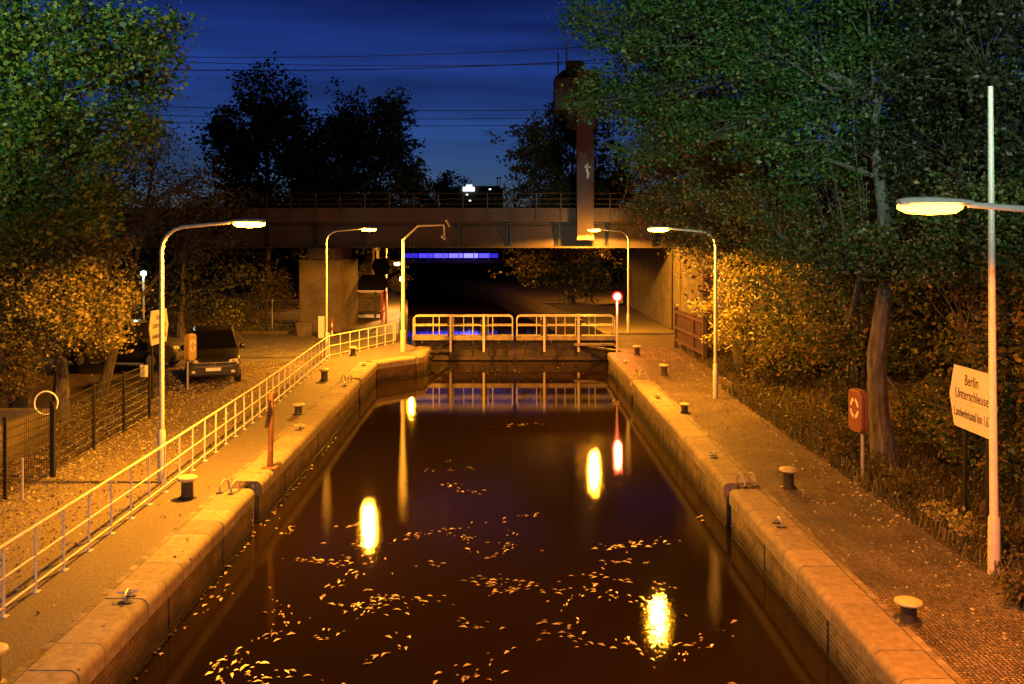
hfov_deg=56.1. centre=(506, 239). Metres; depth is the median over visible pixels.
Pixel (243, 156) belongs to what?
silhouette tree
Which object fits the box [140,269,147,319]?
park lamp
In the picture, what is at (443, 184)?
silhouette tree
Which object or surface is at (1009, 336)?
leafy tree
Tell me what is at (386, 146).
silhouette tree
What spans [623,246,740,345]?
bridge abutment
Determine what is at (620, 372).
lock wall
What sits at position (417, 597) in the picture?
floating leaves
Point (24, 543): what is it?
yard
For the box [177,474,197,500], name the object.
mooring bollard
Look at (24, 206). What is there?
leafy tree
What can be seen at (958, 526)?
weed plant
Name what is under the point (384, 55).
overhead wire
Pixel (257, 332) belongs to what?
kerb
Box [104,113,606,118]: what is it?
overhead wire
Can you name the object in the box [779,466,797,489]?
mooring bollard
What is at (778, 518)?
mooring cleat
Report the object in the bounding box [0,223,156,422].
golden tree
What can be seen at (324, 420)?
lock wall
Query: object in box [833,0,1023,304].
leafy tree
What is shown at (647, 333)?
kerb
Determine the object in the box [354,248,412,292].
golden bush
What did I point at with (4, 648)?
mooring bollard
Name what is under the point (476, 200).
office building
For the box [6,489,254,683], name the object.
lock wall
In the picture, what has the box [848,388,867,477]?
lifebuoy box
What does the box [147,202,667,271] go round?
distant woods
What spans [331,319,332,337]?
striped stake
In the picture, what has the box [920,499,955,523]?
weed plant
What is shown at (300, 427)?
mooring cleat
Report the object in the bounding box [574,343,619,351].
gate strut
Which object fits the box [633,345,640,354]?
mooring bollard
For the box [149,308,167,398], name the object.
lock name sign
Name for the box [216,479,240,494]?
hand hoop
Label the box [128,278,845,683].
water
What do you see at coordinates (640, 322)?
bridge path
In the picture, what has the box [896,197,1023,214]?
street lamp
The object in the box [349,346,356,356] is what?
mooring bollard
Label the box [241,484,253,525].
ladder
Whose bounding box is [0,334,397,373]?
road
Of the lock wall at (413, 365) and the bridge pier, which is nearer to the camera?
the lock wall at (413, 365)
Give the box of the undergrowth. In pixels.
[684,338,1023,577]
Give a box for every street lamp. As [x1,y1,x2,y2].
[157,219,265,482]
[324,227,376,357]
[588,228,629,332]
[648,226,717,398]
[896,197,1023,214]
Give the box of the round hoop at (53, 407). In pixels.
[33,391,58,477]
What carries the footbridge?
on the ground at (534, 298)
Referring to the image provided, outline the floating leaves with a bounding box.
[134,363,736,683]
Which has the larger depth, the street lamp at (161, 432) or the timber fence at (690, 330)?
the timber fence at (690, 330)
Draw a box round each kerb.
[81,331,295,333]
[611,332,673,334]
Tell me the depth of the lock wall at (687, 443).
25.32 m
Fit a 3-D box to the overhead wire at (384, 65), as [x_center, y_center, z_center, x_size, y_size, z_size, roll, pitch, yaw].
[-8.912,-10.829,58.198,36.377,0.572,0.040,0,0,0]
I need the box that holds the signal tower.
[553,41,599,239]
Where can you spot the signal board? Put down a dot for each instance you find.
(377, 280)
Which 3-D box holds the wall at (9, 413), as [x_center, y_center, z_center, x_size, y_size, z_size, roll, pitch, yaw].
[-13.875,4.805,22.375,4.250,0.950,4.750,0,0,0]
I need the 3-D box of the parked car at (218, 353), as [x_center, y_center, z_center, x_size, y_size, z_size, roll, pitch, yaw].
[-11.322,4.283,37.023,2.360,1.975,5.192,0,0,-17]
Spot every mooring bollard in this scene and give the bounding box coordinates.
[0,642,8,683]
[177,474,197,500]
[292,403,304,414]
[319,368,329,380]
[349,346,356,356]
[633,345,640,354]
[659,364,668,375]
[679,402,689,412]
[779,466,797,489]
[894,596,922,627]
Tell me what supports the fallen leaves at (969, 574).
on the quay
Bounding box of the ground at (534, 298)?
[0,248,1023,587]
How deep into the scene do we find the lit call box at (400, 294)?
70.04 m
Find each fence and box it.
[0,361,150,499]
[93,300,297,330]
[674,307,706,363]
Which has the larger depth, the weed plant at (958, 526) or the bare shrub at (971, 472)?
the bare shrub at (971, 472)
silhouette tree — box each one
[188,51,378,308]
[277,76,439,273]
[387,165,471,274]
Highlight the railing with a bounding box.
[0,323,395,617]
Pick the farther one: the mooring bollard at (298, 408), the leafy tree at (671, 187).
the leafy tree at (671, 187)
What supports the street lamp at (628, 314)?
on the ground at (534, 298)
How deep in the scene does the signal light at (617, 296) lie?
44.46 m
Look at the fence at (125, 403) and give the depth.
23.20 m
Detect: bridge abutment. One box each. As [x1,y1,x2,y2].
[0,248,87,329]
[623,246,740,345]
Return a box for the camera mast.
[400,220,450,351]
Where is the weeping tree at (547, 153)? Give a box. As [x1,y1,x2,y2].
[481,93,662,303]
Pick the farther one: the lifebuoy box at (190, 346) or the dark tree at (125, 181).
the dark tree at (125, 181)
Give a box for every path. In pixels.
[0,342,417,683]
[339,285,400,333]
[556,305,673,333]
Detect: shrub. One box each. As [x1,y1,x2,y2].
[0,318,55,405]
[173,299,244,331]
[213,253,298,329]
[796,48,941,436]
[950,152,987,481]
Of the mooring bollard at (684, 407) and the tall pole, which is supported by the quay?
the mooring bollard at (684, 407)
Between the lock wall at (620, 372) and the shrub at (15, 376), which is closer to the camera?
the shrub at (15, 376)
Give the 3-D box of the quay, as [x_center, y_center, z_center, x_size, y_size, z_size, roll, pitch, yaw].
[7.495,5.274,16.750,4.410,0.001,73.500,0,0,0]
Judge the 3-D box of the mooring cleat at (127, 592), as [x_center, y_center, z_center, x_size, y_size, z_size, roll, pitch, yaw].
[-5.560,5.188,14.050,0.286,0.152,0.340,0,0,-6]
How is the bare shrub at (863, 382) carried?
on the ground at (534, 298)
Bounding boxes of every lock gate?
[412,314,514,360]
[515,314,615,360]
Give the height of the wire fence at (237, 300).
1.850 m
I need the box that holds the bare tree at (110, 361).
[36,94,262,398]
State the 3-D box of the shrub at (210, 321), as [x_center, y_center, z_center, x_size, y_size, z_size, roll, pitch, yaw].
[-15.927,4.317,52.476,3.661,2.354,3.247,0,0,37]
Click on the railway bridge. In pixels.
(470, 227)
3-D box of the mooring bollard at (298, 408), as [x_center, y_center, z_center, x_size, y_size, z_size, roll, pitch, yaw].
[-6.300,5.102,29.000,0.369,0.336,0.369,0,0,-25]
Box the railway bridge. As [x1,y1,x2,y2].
[0,193,1003,247]
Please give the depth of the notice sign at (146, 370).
28.10 m
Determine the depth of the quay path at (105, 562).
17.02 m
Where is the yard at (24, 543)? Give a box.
[0,361,313,596]
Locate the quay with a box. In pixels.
[614,335,1023,683]
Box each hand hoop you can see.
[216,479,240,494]
[339,374,351,381]
[632,369,643,376]
[736,472,759,486]
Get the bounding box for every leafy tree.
[0,0,210,407]
[544,0,1001,466]
[609,91,846,371]
[673,142,985,451]
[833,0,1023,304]
[862,146,1023,492]
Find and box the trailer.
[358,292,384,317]
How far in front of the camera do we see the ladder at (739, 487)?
20.71 m
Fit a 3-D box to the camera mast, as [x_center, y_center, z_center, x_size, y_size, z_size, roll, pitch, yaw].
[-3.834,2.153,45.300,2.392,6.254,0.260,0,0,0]
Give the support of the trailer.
on the path at (393, 313)
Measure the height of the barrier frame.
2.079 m
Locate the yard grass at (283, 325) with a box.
[91,319,298,330]
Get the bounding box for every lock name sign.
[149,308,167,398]
[949,364,997,529]
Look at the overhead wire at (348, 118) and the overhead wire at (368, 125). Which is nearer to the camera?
the overhead wire at (348, 118)
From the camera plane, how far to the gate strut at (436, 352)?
48.00 m
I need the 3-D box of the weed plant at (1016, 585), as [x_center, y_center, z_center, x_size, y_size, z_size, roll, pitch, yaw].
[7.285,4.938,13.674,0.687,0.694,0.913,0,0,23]
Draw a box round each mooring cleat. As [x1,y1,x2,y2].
[117,588,137,603]
[295,424,304,429]
[708,450,719,457]
[772,516,786,527]
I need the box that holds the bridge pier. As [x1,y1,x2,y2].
[299,245,357,331]
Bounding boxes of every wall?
[0,408,48,466]
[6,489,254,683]
[229,380,359,523]
[339,346,430,401]
[607,352,649,401]
[632,380,758,525]
[729,489,967,683]
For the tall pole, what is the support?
on the ground at (534, 298)
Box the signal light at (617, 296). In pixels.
[612,291,621,353]
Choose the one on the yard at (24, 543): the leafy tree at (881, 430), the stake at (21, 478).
the stake at (21, 478)
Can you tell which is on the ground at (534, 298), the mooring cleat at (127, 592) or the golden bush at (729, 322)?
the golden bush at (729, 322)
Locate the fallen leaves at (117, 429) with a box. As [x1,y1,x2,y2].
[0,333,395,670]
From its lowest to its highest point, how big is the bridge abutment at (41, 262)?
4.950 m
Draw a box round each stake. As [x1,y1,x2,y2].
[20,458,23,499]
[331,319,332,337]
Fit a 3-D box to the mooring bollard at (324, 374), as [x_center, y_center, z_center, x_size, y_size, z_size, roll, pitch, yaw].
[-6.850,5.037,36.000,0.410,0.467,0.410,0,0,8]
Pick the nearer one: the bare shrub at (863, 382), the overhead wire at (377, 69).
the bare shrub at (863, 382)
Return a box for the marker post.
[261,393,277,469]
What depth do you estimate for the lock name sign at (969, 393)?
17.44 m
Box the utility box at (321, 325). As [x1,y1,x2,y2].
[318,316,324,337]
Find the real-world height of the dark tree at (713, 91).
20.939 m
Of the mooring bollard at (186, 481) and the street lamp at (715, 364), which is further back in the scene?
the street lamp at (715, 364)
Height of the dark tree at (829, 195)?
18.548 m
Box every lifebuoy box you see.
[184,333,196,389]
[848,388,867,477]
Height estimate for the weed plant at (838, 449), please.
0.578 m
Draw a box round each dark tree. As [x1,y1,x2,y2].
[0,75,183,364]
[62,161,285,338]
[588,0,851,328]
[668,0,993,375]
[808,0,1023,398]
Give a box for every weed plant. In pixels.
[828,438,860,460]
[883,472,922,502]
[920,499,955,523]
[941,506,986,543]
[985,520,1023,557]
[993,565,1023,609]
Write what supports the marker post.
on the lock wall at (324, 420)
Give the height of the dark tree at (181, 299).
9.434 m
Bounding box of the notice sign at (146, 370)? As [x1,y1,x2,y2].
[140,365,147,376]
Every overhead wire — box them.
[93,120,632,125]
[98,104,528,110]
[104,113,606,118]
[163,57,636,70]
[168,61,616,65]
[176,46,599,57]
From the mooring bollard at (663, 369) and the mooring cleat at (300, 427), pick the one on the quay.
the mooring bollard at (663, 369)
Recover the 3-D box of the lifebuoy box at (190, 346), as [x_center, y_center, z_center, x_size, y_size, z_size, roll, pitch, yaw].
[-11.173,4.293,33.803,0.233,1.974,0.645,0,0,8]
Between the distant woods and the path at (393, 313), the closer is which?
the path at (393, 313)
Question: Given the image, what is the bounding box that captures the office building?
[441,177,502,252]
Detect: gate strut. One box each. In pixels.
[429,341,454,363]
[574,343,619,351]
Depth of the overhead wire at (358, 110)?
59.58 m
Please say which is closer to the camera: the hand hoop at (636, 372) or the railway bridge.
the hand hoop at (636, 372)
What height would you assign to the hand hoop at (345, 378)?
0.250 m
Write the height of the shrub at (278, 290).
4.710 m
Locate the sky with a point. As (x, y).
(312, 31)
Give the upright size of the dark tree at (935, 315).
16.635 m
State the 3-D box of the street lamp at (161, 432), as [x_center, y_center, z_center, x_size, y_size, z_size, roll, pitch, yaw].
[-6.438,2.408,20.900,2.335,5.745,0.250,0,0,0]
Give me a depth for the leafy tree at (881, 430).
25.73 m
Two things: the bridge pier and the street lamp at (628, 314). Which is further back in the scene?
the bridge pier
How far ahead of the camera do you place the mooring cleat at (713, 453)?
23.28 m
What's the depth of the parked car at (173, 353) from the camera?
39.03 m
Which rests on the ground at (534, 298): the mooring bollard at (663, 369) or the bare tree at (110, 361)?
the bare tree at (110, 361)
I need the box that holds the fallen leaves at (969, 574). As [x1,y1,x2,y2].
[620,347,1023,681]
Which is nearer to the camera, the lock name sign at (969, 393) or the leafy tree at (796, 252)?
the lock name sign at (969, 393)
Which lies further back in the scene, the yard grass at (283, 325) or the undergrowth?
the yard grass at (283, 325)
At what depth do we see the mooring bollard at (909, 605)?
13.11 m
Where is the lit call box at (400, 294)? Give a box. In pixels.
[400,277,400,311]
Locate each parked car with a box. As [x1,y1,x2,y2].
[60,318,183,369]
[180,323,245,383]
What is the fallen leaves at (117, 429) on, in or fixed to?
on the ground at (534, 298)
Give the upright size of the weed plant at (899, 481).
0.692 m
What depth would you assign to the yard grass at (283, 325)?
56.55 m
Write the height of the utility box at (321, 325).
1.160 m
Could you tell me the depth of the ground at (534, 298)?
38.26 m
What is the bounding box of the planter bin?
[295,322,314,335]
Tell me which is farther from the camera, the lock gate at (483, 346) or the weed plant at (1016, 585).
the lock gate at (483, 346)
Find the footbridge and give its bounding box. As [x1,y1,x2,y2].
[380,250,622,262]
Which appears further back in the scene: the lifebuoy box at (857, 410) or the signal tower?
the signal tower
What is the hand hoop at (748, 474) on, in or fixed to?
on the lock wall at (687, 443)
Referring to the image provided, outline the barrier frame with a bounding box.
[357,290,386,322]
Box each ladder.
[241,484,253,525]
[731,485,742,526]
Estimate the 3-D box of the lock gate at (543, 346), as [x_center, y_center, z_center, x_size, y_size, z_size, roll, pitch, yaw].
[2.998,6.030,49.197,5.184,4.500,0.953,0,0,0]
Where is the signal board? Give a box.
[358,250,389,319]
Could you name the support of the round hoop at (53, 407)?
on the yard at (24, 543)
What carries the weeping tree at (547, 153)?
on the ground at (534, 298)
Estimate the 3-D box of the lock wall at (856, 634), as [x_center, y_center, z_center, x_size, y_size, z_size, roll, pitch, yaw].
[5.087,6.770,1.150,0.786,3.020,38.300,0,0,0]
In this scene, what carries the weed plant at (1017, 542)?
on the ground at (534, 298)
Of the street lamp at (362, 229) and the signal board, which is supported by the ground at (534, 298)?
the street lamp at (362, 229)
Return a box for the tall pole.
[974,86,1003,578]
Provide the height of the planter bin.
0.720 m
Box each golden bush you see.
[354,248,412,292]
[675,249,839,383]
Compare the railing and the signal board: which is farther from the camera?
the signal board
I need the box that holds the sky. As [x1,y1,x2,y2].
[0,0,1023,206]

